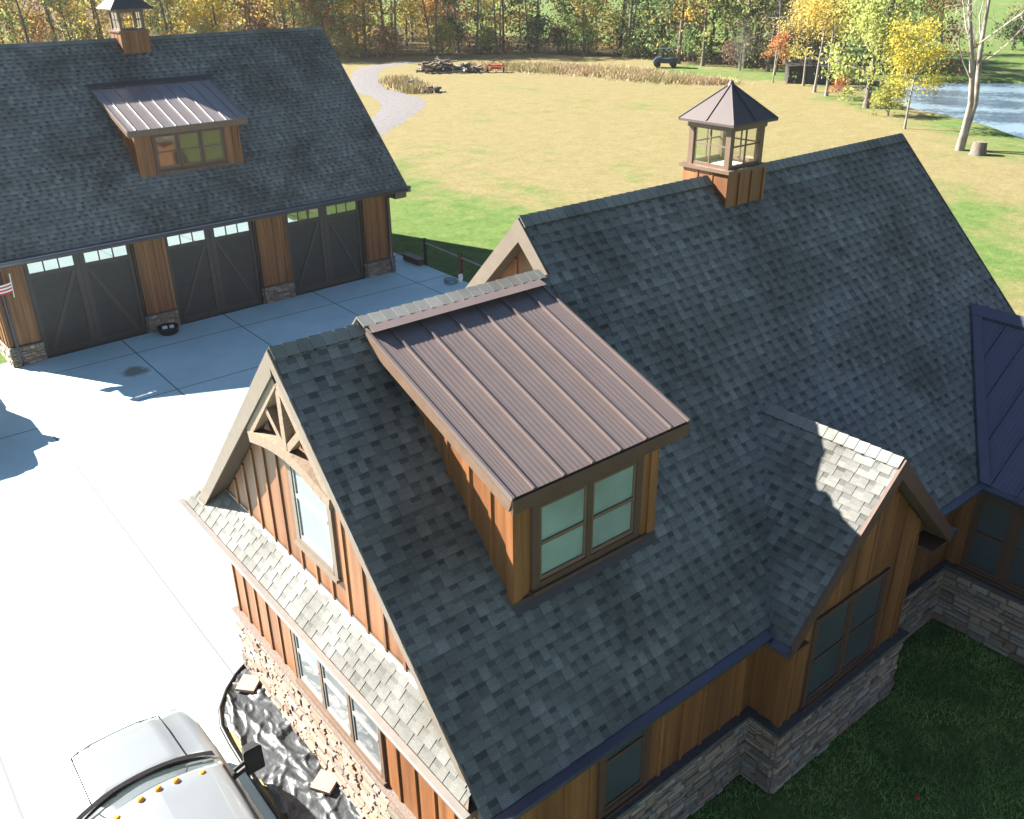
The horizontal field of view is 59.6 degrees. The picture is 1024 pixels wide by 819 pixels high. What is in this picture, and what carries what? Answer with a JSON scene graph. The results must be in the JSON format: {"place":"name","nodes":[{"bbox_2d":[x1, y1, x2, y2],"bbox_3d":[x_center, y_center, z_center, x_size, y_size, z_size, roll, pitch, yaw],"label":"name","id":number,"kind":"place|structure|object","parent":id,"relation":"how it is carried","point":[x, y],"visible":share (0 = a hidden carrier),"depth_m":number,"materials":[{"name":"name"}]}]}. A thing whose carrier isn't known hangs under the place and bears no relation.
{"place":"outdoors","nodes":[
{"label":"outdoors","id":0,"kind":"place"},
{"bbox_2d":[0,252,468,818],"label":"driveway","id":1,"kind":"structure","parent":0,"point":[118,598],"depth_m":18.15,"materials":[{"name":"concrete"}]},
{"bbox_2d":[44,708,264,818],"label":"pickup truck","id":2,"kind":"object","parent":1,"relation":"on","point":[172,764],"visible":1,"depth_m":11.04,"materials":[{"name":"silver metal"}]},
{"bbox_2d":[157,323,178,335],"bbox_3d":[-10.711,-2.502,27.901,0.650,0.250,0.643,-20,33,-34],"label":"tub","id":3,"kind":"object","parent":1,"relation":"on","point":[167,329],"visible":1,"depth_m":27.79,"materials":[{"name":"plastic"}]},
{"bbox_2d":[351,61,425,135],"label":"gravel track","id":4,"kind":"structure","parent":0,"point":[397,108],"depth_m":76.06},
{"bbox_2d":[0,0,1023,818],"bbox_3d":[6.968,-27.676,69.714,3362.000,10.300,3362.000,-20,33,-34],"label":"ground","id":5,"kind":"structure","parent":0,"point":[484,160],"depth_m":52.70,"materials":[{"name":"green plant"}]},
{"bbox_2d":[0,0,57,42],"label":"woodland tree","id":6,"kind":"object","parent":5,"relation":"on","point":[22,21],"visible":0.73,"depth_m":107.38,"materials":[{"name":"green plant"}]},
{"bbox_2d":[8,6,56,42],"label":"understory bush","id":7,"kind":"object","parent":5,"relation":"on","point":[35,32],"visible":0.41,"depth_m":118.58,"materials":[{"name":"orange plant"}]},
{"bbox_2d":[0,0,65,43],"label":"woodland tree","id":8,"kind":"object","parent":5,"relation":"on","point":[5,16],"visible":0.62,"depth_m":110.54,"materials":[{"name":"yellow plant"}]},
{"bbox_2d":[30,0,101,40],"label":"woodland tree","id":9,"kind":"object","parent":5,"relation":"on","point":[61,3],"visible":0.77,"depth_m":108.06,"materials":[{"name":"yellow plant"}]},
{"bbox_2d":[43,0,102,40],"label":"woodland tree","id":10,"kind":"object","parent":5,"relation":"on","point":[62,26],"visible":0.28,"depth_m":114.66,"materials":[{"name":"yellow plant"}]},
{"bbox_2d":[56,0,128,39],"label":"woodland tree","id":11,"kind":"object","parent":5,"relation":"on","point":[97,22],"visible":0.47,"depth_m":107.85,"materials":[{"name":"yellow plant"}]},
{"bbox_2d":[89,0,160,38],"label":"woodland tree","id":12,"kind":"object","parent":5,"relation":"on","point":[106,13],"visible":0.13,"depth_m":106.47,"materials":[{"name":"yellow plant"}]},
{"bbox_2d":[143,0,196,34],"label":"woodland tree","id":13,"kind":"object","parent":5,"relation":"on","point":[154,18],"visible":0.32,"depth_m":113.57,"materials":[{"name":"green plant"}]},
{"bbox_2d":[146,0,200,34],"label":"woodland tree","id":14,"kind":"object","parent":5,"relation":"on","point":[163,14],"visible":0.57,"depth_m":108.96,"materials":[{"name":"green plant"}]},
{"bbox_2d":[151,0,200,33],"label":"woodland tree","id":15,"kind":"object","parent":5,"relation":"on","point":[161,21],"visible":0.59,"depth_m":111.52,"materials":[{"name":"yellow plant"}]},
{"bbox_2d":[183,15,214,33],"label":"woodland bush","id":16,"kind":"object","parent":5,"relation":"on","point":[198,28],"visible":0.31,"depth_m":110.13,"materials":[{"name":"yellow plant"}]},
{"bbox_2d":[170,0,237,32],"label":"understory bush","id":17,"kind":"object","parent":5,"relation":"on","point":[194,15],"visible":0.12,"depth_m":115.38,"materials":[{"name":"yellow plant"}]},
{"bbox_2d":[161,0,248,34],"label":"woodland tree","id":18,"kind":"object","parent":5,"relation":"on","point":[211,7],"visible":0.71,"depth_m":108.75,"materials":[{"name":"yellow plant"}]},
{"bbox_2d":[0,0,410,367],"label":"garage","id":19,"kind":"structure","parent":5,"relation":"on","point":[149,184],"depth_m":28.07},
{"bbox_2d":[22,244,147,358],"bbox_3d":[-12.543,-3.295,26.498,3.088,3.000,0.200,-22,33,-36],"label":"garage door","id":20,"kind":"structure","parent":19,"relation":"in","point":[83,301],"depth_m":26.54,"materials":[{"name":"paint"}]},
{"bbox_2d":[164,221,263,324],"bbox_3d":[-9.547,-4.489,28.822,3.028,3.000,0.200,-22,33,-36],"label":"garage door","id":21,"kind":"structure","parent":19,"relation":"in","point":[214,272],"depth_m":28.89,"materials":[{"name":"paint"}]},
{"bbox_2d":[285,200,365,295],"bbox_3d":[-6.469,-5.717,31.211,2.998,3.000,0.200,-22,33,-36],"label":"garage door","id":22,"kind":"structure","parent":19,"relation":"in","point":[326,244],"depth_m":31.29,"materials":[{"name":"paint"}]},
{"bbox_2d":[169,0,245,31],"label":"woodland tree","id":23,"kind":"object","parent":5,"relation":"on","point":[218,16],"visible":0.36,"depth_m":111.74,"materials":[{"name":"yellow plant"}]},
{"bbox_2d":[207,0,287,30],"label":"woodland tree","id":24,"kind":"object","parent":5,"relation":"on","point":[247,7],"visible":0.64,"depth_m":108.98,"materials":[{"name":"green plant"}]},
{"bbox_2d":[256,0,312,28],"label":"woodland tree","id":25,"kind":"object","parent":5,"relation":"on","point":[272,2],"visible":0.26,"depth_m":111.36,"materials":[{"name":"yellow plant"}]},
{"bbox_2d":[218,667,365,818],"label":"bed soil","id":26,"kind":"structure","parent":5,"relation":"on","point":[234,739],"depth_m":13.02,"materials":[{"name":"soil"}]},
{"bbox_2d":[218,663,281,818],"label":"bed edging","id":27,"kind":"object","parent":26,"relation":"on","point":[257,785],"visible":0.77,"depth_m":13.18,"materials":[{"name":"black plastic"}]},
{"bbox_2d":[224,668,364,818],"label":"landscape fabric","id":28,"kind":"object","parent":26,"relation":"on","point":[287,774],"visible":0.95,"depth_m":12.88,"materials":[{"name":"grey plastic"}]},
{"bbox_2d":[235,674,259,692],"bbox_3d":[-4.169,4.338,14.165,0.310,0.070,0.310,4,27,9],"label":"paver","id":29,"kind":"object","parent":28,"relation":"on","point":[248,683],"visible":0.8,"depth_m":14.13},
{"bbox_2d":[310,769,337,794],"bbox_3d":[-2.596,5.180,12.443,0.310,0.072,0.310,8,28,18],"label":"paver","id":30,"kind":"object","parent":28,"relation":"on","point":[325,781],"visible":0.8,"depth_m":12.40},
{"bbox_2d":[266,0,338,44],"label":"woodland tree","id":31,"kind":"object","parent":5,"relation":"on","point":[293,12],"visible":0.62,"depth_m":108.00,"materials":[{"name":"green plant"}]},
{"bbox_2d":[278,0,355,54],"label":"woodland tree","id":32,"kind":"object","parent":5,"relation":"on","point":[328,18],"visible":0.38,"depth_m":111.36,"materials":[{"name":"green plant"}]},
{"bbox_2d":[293,0,378,52],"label":"woodland tree","id":33,"kind":"object","parent":5,"relation":"on","point":[319,11],"visible":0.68,"depth_m":109.01,"materials":[{"name":"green plant"}]},
{"bbox_2d":[314,0,372,54],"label":"woodland tree","id":34,"kind":"object","parent":5,"relation":"on","point":[341,22],"visible":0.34,"depth_m":115.83,"materials":[{"name":"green plant"}]},
{"bbox_2d":[335,34,361,57],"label":"woodland bush","id":35,"kind":"object","parent":5,"relation":"on","point":[343,47],"visible":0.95,"depth_m":110.39,"materials":[{"name":"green plant"}]},
{"bbox_2d":[333,0,398,54],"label":"woodland tree","id":36,"kind":"object","parent":5,"relation":"on","point":[348,1],"visible":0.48,"depth_m":112.34,"materials":[{"name":"orange plant"}]},
{"bbox_2d":[332,0,405,58],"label":"woodland tree","id":37,"kind":"object","parent":5,"relation":"on","point":[356,22],"visible":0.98,"depth_m":109.30,"materials":[{"name":"orange plant"}]},
{"bbox_2d":[348,0,420,54],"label":"woodland tree","id":38,"kind":"object","parent":5,"relation":"on","point":[391,7],"visible":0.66,"depth_m":111.28,"materials":[{"name":"orange plant"}]},
{"bbox_2d":[371,19,407,55],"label":"woodland bush","id":39,"kind":"object","parent":5,"relation":"on","point":[389,39],"visible":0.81,"depth_m":110.86,"materials":[{"name":"brown plant"}]},
{"bbox_2d":[370,0,421,49],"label":"woodland tree","id":40,"kind":"object","parent":5,"relation":"on","point":[398,12],"visible":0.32,"depth_m":117.48,"materials":[{"name":"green plant"}]},
{"bbox_2d":[379,73,441,93],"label":"dry weeds","id":41,"kind":"object","parent":5,"relation":"on","point":[396,82],"visible":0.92,"depth_m":82.41,"materials":[{"name":"beige plant"}]},
{"bbox_2d":[396,0,473,54],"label":"woodland tree","id":42,"kind":"object","parent":5,"relation":"on","point":[425,14],"visible":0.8,"depth_m":113.20,"materials":[{"name":"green plant"}]},
{"bbox_2d":[415,56,457,73],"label":"brush pile","id":43,"kind":"object","parent":5,"relation":"on","point":[438,64],"visible":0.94,"depth_m":94.03,"materials":[{"name":"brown wood"}]},
{"bbox_2d":[414,17,463,54],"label":"woodland bush","id":44,"kind":"object","parent":5,"relation":"on","point":[441,30],"visible":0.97,"depth_m":111.49,"materials":[{"name":"green plant"}]},
{"bbox_2d":[423,238,481,280],"bbox_3d":[-0.405,-4.222,30.327,0.125,1.150,9.733,-19,32,-32],"label":"fence","id":45,"kind":"object","parent":5,"relation":"on","point":[460,257],"visible":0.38,"depth_m":32.53,"materials":[{"name":"black metal"}]},
{"bbox_2d":[429,0,482,52],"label":"woodland tree","id":46,"kind":"object","parent":5,"relation":"on","point":[457,36],"visible":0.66,"depth_m":114.26,"materials":[{"name":"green plant"}]},
{"bbox_2d":[438,62,491,73],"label":"log pile","id":47,"kind":"object","parent":5,"relation":"on","point":[460,68],"visible":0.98,"depth_m":94.00,"materials":[{"name":"wood"}]},
{"bbox_2d":[441,0,520,54],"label":"woodland tree","id":48,"kind":"object","parent":5,"relation":"on","point":[477,15],"visible":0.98,"depth_m":111.63,"materials":[{"name":"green plant"}]},
{"bbox_2d":[468,25,502,53],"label":"woodland bush","id":49,"kind":"object","parent":5,"relation":"on","point":[489,33],"visible":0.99,"depth_m":112.20,"materials":[{"name":"green plant"}]},
{"bbox_2d":[457,0,516,48],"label":"woodland tree","id":50,"kind":"object","parent":5,"relation":"on","point":[475,4],"visible":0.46,"depth_m":118.47,"materials":[{"name":"yellow plant"}]},
{"bbox_2d":[484,0,532,51],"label":"woodland tree","id":51,"kind":"object","parent":5,"relation":"on","point":[502,25],"visible":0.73,"depth_m":114.11,"materials":[{"name":"green plant"}]},
{"bbox_2d":[490,0,544,41],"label":"woodland tree","id":52,"kind":"object","parent":5,"relation":"on","point":[520,32],"visible":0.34,"depth_m":131.17,"materials":[{"name":"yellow plant"}]},
{"bbox_2d":[494,0,559,53],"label":"woodland tree","id":53,"kind":"object","parent":5,"relation":"on","point":[526,10],"visible":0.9,"depth_m":111.77,"materials":[{"name":"yellow plant"}]},
{"bbox_2d":[512,11,553,52],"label":"woodland bush","id":54,"kind":"object","parent":5,"relation":"on","point":[537,37],"visible":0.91,"depth_m":112.41,"materials":[{"name":"green plant"}]},
{"bbox_2d":[541,23,572,52],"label":"woodland bush","id":55,"kind":"object","parent":5,"relation":"on","point":[554,37],"visible":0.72,"depth_m":112.76,"materials":[{"name":"green plant"}]},
{"bbox_2d":[540,0,609,54],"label":"woodland tree","id":56,"kind":"object","parent":5,"relation":"on","point":[565,11],"visible":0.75,"depth_m":110.72,"materials":[{"name":"green plant"}]},
{"bbox_2d":[566,17,602,54],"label":"woodland bush","id":57,"kind":"object","parent":5,"relation":"on","point":[592,37],"visible":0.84,"depth_m":109.33,"materials":[{"name":"green plant"}]},
{"bbox_2d":[557,0,614,56],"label":"woodland tree","id":58,"kind":"object","parent":5,"relation":"on","point":[571,23],"visible":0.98,"depth_m":106.93,"materials":[{"name":"green plant"}]},
{"bbox_2d":[552,0,627,51],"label":"woodland tree","id":59,"kind":"object","parent":5,"relation":"on","point":[587,13],"visible":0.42,"depth_m":111.75,"materials":[{"name":"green plant"}]},
{"bbox_2d":[177,80,1023,818],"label":"house","id":60,"kind":"structure","parent":5,"relation":"on","point":[697,486],"depth_m":11.16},
{"bbox_2d":[286,448,341,583],"bbox_3d":[-2.321,1.158,10.311,0.069,1.465,1.060,-20,33,-34],"label":"window","id":61,"kind":"structure","parent":60,"relation":"in","point":[314,523],"depth_m":10.43,"materials":[{"name":"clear glass"}]},
{"bbox_2d":[291,631,388,786],"bbox_3d":[-2.298,3.677,11.577,0.069,1.245,2.360,-20,33,-34],"label":"window","id":62,"kind":"structure","parent":60,"relation":"in","point":[350,721],"depth_m":11.62,"materials":[{"name":"clear glass"}]},
{"bbox_2d":[596,725,651,818],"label":"window","id":63,"kind":"structure","parent":60,"relation":"in","point":[622,774],"depth_m":10.58,"materials":[{"name":"clear glass"}]},
{"bbox_2d":[798,567,890,712],"bbox_3d":[4.570,3.130,12.224,1.780,1.545,0.069,-20,33,-34],"label":"window","id":64,"kind":"structure","parent":60,"relation":"in","point":[843,637],"depth_m":12.22,"materials":[{"name":"clear glass"}]},
{"bbox_2d":[957,493,1023,598],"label":"window","id":65,"kind":"structure","parent":60,"relation":"in","point":[993,552],"depth_m":14.27,"materials":[{"name":"clear glass"}]},
{"bbox_2d":[453,60,752,86],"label":"dry weeds","id":66,"kind":"object","parent":5,"relation":"on","point":[626,73],"visible":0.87,"depth_m":90.98,"materials":[{"name":"beige plant"}]},
{"bbox_2d":[568,0,640,50],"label":"woodland tree","id":67,"kind":"object","parent":5,"relation":"on","point":[596,28],"visible":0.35,"depth_m":114.51,"materials":[{"name":"green plant"}]},
{"bbox_2d":[586,0,653,53],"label":"woodland tree","id":68,"kind":"object","parent":5,"relation":"on","point":[622,27],"visible":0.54,"depth_m":110.43,"materials":[{"name":"green plant"}]},
{"bbox_2d":[595,0,663,56],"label":"woodland tree","id":69,"kind":"object","parent":5,"relation":"on","point":[630,22],"visible":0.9,"depth_m":105.76,"materials":[{"name":"green plant"}]},
{"bbox_2d":[594,0,665,52],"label":"woodland tree","id":70,"kind":"object","parent":5,"relation":"on","point":[619,14],"visible":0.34,"depth_m":112.45,"materials":[{"name":"green plant"}]},
{"bbox_2d":[619,34,645,57],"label":"woodland bush","id":71,"kind":"object","parent":5,"relation":"on","point":[631,46],"visible":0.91,"depth_m":106.15,"materials":[{"name":"green plant"}]},
{"bbox_2d":[604,0,672,58],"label":"woodland tree","id":72,"kind":"object","parent":5,"relation":"on","point":[647,10],"visible":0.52,"depth_m":106.85,"materials":[{"name":"green plant"}]},
{"bbox_2d":[637,16,678,57],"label":"woodland bush","id":73,"kind":"object","parent":5,"relation":"on","point":[660,31],"visible":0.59,"depth_m":104.50,"materials":[{"name":"green plant"}]},
{"bbox_2d":[627,0,698,57],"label":"woodland tree","id":74,"kind":"object","parent":5,"relation":"on","point":[666,51],"visible":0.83,"depth_m":102.77,"materials":[{"name":"green plant"}]},
{"bbox_2d":[653,48,677,67],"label":"utility vehicle","id":75,"kind":"object","parent":5,"relation":"on","point":[670,60],"visible":1,"depth_m":95.82,"materials":[{"name":"blue paint"}]},
{"bbox_2d":[636,0,724,63],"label":"woodland tree","id":76,"kind":"object","parent":5,"relation":"on","point":[678,55],"visible":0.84,"depth_m":98.45,"materials":[{"name":"green plant"}]},
{"bbox_2d":[637,0,736,60],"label":"woodland tree","id":77,"kind":"object","parent":5,"relation":"on","point":[688,13],"visible":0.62,"depth_m":100.81,"materials":[{"name":"yellow plant"}]},
{"bbox_2d":[672,20,719,62],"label":"woodland bush","id":78,"kind":"object","parent":5,"relation":"on","point":[695,39],"visible":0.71,"depth_m":99.95,"materials":[{"name":"green plant"}]},
{"bbox_2d":[664,0,731,65],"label":"woodland tree","id":79,"kind":"object","parent":5,"relation":"on","point":[702,58],"visible":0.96,"depth_m":95.61,"materials":[{"name":"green plant"}]},
{"bbox_2d":[670,0,751,54],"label":"woodland tree","id":80,"kind":"object","parent":5,"relation":"on","point":[714,15],"visible":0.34,"depth_m":107.79,"materials":[{"name":"green plant"}]},
{"bbox_2d":[697,0,769,62],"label":"woodland tree","id":81,"kind":"object","parent":5,"relation":"on","point":[726,31],"visible":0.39,"depth_m":98.73,"materials":[{"name":"green plant"}]},
{"bbox_2d":[717,11,762,70],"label":"tree","id":82,"kind":"object","parent":5,"relation":"on","point":[741,52],"visible":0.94,"depth_m":92.33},
{"bbox_2d":[710,0,786,68],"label":"woodland tree","id":83,"kind":"object","parent":5,"relation":"on","point":[744,64],"visible":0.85,"depth_m":93.19,"materials":[{"name":"green plant"}]},
{"bbox_2d":[714,0,803,64],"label":"woodland tree","id":84,"kind":"object","parent":5,"relation":"on","point":[759,41],"visible":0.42,"depth_m":96.95,"materials":[{"name":"green plant"}]},
{"bbox_2d":[724,0,822,70],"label":"woodland tree","id":85,"kind":"object","parent":5,"relation":"on","point":[768,60],"visible":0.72,"depth_m":91.23,"materials":[{"name":"green plant"}]},
{"bbox_2d":[760,29,792,82],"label":"rusty tree","id":86,"kind":"object","parent":5,"relation":"on","point":[781,40],"visible":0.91,"depth_m":82.42,"materials":[{"name":"orange plant"}]},
{"bbox_2d":[738,0,838,65],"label":"woodland tree","id":87,"kind":"object","parent":5,"relation":"on","point":[786,29],"visible":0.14,"depth_m":94.25,"materials":[{"name":"green plant"}]},
{"bbox_2d":[775,0,832,85],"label":"yellow maple","id":88,"kind":"object","parent":5,"relation":"on","point":[801,26],"visible":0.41,"depth_m":79.33,"materials":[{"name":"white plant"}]},
{"bbox_2d":[765,0,851,60],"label":"woodland tree","id":89,"kind":"object","parent":5,"relation":"on","point":[805,37],"visible":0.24,"depth_m":96.85,"materials":[{"name":"green plant"}]},
{"bbox_2d":[783,57,848,83],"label":"shed","id":90,"kind":"structure","parent":5,"relation":"on","point":[792,67],"depth_m":82.48,"materials":[{"name":"brown wood"}]},
{"bbox_2d":[807,67,827,83],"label":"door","id":91,"kind":"structure","parent":90,"relation":"in","point":[811,75],"depth_m":82.30,"materials":[{"name":"black paint"}]},
{"bbox_2d":[778,0,867,95],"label":"yellow maple","id":92,"kind":"object","parent":5,"relation":"on","point":[833,8],"visible":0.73,"depth_m":72.82,"materials":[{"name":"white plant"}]},
{"bbox_2d":[785,0,868,91],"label":"yellow maple","id":93,"kind":"object","parent":5,"relation":"on","point":[816,8],"visible":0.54,"depth_m":74.28,"materials":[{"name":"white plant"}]},
{"bbox_2d":[786,0,931,94],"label":"tree","id":94,"kind":"object","parent":5,"relation":"on","point":[870,58],"visible":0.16,"depth_m":76.91,"materials":[{"name":"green plant"}]},
{"bbox_2d":[835,2,925,79],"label":"tree","id":95,"kind":"object","parent":5,"relation":"on","point":[863,65],"visible":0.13,"depth_m":84.65,"materials":[{"name":"yellow plant"}]},
{"bbox_2d":[818,0,950,107],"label":"green tree","id":96,"kind":"object","parent":5,"relation":"on","point":[874,32],"visible":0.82,"depth_m":66.08,"materials":[{"name":"green plant"}]},
{"bbox_2d":[865,72,915,115],"bbox_3d":[27.334,-22.897,64.819,3.548,3.349,3.404,12,29,24],"label":"shrub","id":97,"kind":"object","parent":5,"relation":"on","point":[890,93],"visible":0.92,"depth_m":64.61,"materials":[{"name":"yellow plant"}]},
{"bbox_2d":[878,9,962,128],"bbox_3d":[26.776,-22.343,59.100,5.117,7.550,5.150,13,30,25],"label":"yellow tree","id":98,"kind":"object","parent":5,"relation":"on","point":[908,62],"visible":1,"depth_m":58.03,"materials":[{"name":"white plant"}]},
{"bbox_2d":[916,0,992,74],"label":"tree","id":99,"kind":"object","parent":5,"relation":"on","point":[936,2],"visible":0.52,"depth_m":85.76,"materials":[{"name":"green plant"}]},
{"bbox_2d":[968,141,987,155],"bbox_3d":[27.162,-15.160,52.069,1.095,0.842,1.095,-20,33,-34],"label":"tree stump","id":100,"kind":"object","parent":5,"relation":"on","point":[978,148],"visible":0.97,"depth_m":51.77,"materials":[{"name":"brown wood"}]},
{"bbox_2d":[942,0,1023,150],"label":"sycamore tree","id":101,"kind":"object","parent":5,"relation":"on","point":[973,91],"visible":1,"depth_m":51.27,"materials":[{"name":"white plant"}]},
{"bbox_2d":[991,6,1023,49],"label":"hedge bush","id":102,"kind":"object","parent":5,"relation":"on","point":[1013,27],"visible":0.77,"depth_m":109.94,"materials":[{"name":"green plant"}]},
{"bbox_2d":[686,620,1023,818],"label":"lawn grass","id":103,"kind":"structure","parent":0,"point":[971,661],"depth_m":12.97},
{"bbox_2d":[884,83,1023,138],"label":"pond water","id":104,"kind":"structure","parent":0,"point":[1000,106],"depth_m":72.68,"materials":[{"name":"blue liquid"}]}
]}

